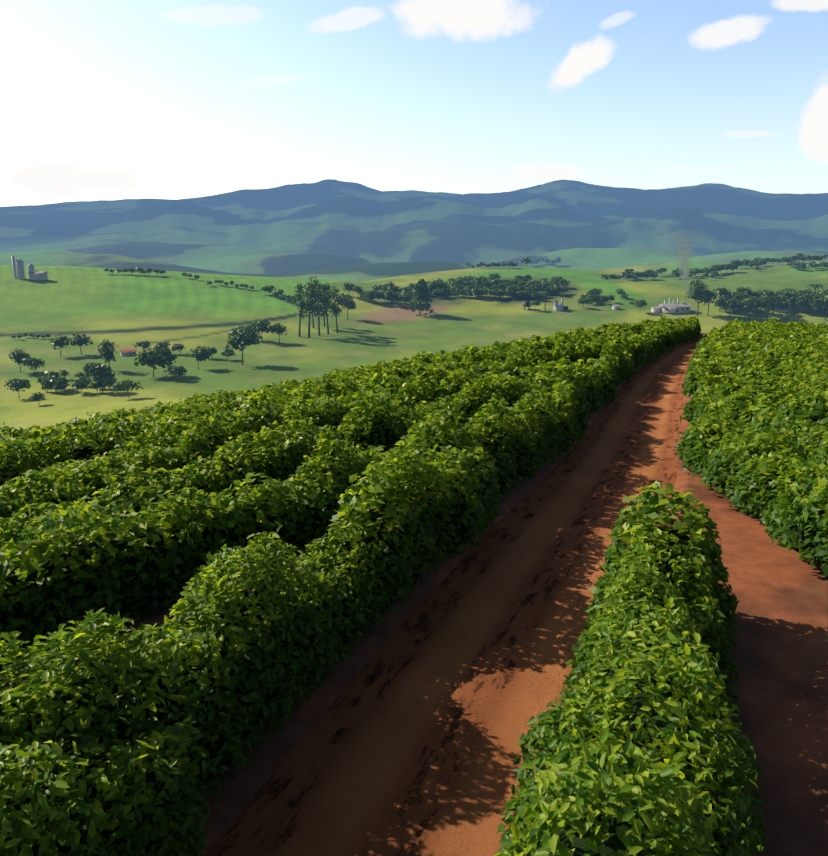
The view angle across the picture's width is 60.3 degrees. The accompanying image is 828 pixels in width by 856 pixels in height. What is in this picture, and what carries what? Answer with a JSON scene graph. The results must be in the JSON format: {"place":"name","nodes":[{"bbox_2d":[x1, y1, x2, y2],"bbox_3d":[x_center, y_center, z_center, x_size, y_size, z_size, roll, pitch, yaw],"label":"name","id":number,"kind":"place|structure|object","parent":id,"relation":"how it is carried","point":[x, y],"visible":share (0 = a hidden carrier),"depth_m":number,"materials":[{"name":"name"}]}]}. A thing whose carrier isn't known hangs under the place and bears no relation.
{"place":"outdoors","nodes":[
{"label":"outdoors","id":0,"kind":"place"},
{"bbox_2d":[0,179,827,855],"bbox_3d":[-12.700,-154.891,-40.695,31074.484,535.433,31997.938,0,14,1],"label":"ground","id":1,"kind":"structure","parent":0,"point":[286,239],"depth_m":332.66,"materials":[{"name":"green plant"}]},
{"bbox_2d":[29,273,792,355],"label":"building walls","id":2,"kind":"structure","parent":1,"relation":"on","point":[38,276],"depth_m":325.14,"materials":[{"name":"white paint"}]},
{"bbox_2d":[11,256,682,310],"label":"farm buildings","id":3,"kind":"structure","parent":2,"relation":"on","point":[18,268],"depth_m":342.37,"materials":[{"name":"silver metal"}]},
{"bbox_2d":[28,271,691,308],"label":"building roofs","id":4,"kind":"structure","parent":2,"relation":"on","point":[673,305],"depth_m":325.65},
{"bbox_2d":[120,305,792,351],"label":"tiled roofs","id":5,"kind":"structure","parent":2,"relation":"on","point":[134,349],"depth_m":232.30,"materials":[{"name":"brown tile"}]},
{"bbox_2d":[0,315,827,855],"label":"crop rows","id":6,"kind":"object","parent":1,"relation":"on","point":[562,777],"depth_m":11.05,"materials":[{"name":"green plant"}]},
{"bbox_2d":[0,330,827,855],"bbox_3d":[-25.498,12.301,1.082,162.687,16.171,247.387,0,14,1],"label":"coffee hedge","id":7,"kind":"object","parent":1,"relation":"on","point":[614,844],"visible":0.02,"depth_m":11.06,"materials":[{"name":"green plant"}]},
{"bbox_2d":[0,0,827,206],"label":"sky","id":8,"kind":"structure","parent":0,"point":[100,99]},
{"bbox_2d":[203,333,708,855],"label":"dirt road","id":9,"kind":"structure","parent":0,"point":[407,743],"depth_m":10.62,"materials":[{"name":"brown soil"}]},
{"bbox_2d":[123,301,791,354],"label":"farm buildings","id":10,"kind":"structure","parent":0,"point":[526,303],"depth_m":333.35,"materials":[{"name":"white"}]},
{"bbox_2d":[671,227,697,297],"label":"smoke plume","id":11,"kind":"object","parent":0,"point":[684,261],"visible":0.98,"depth_m":317.09,"materials":[{"name":"grey"}]}
]}

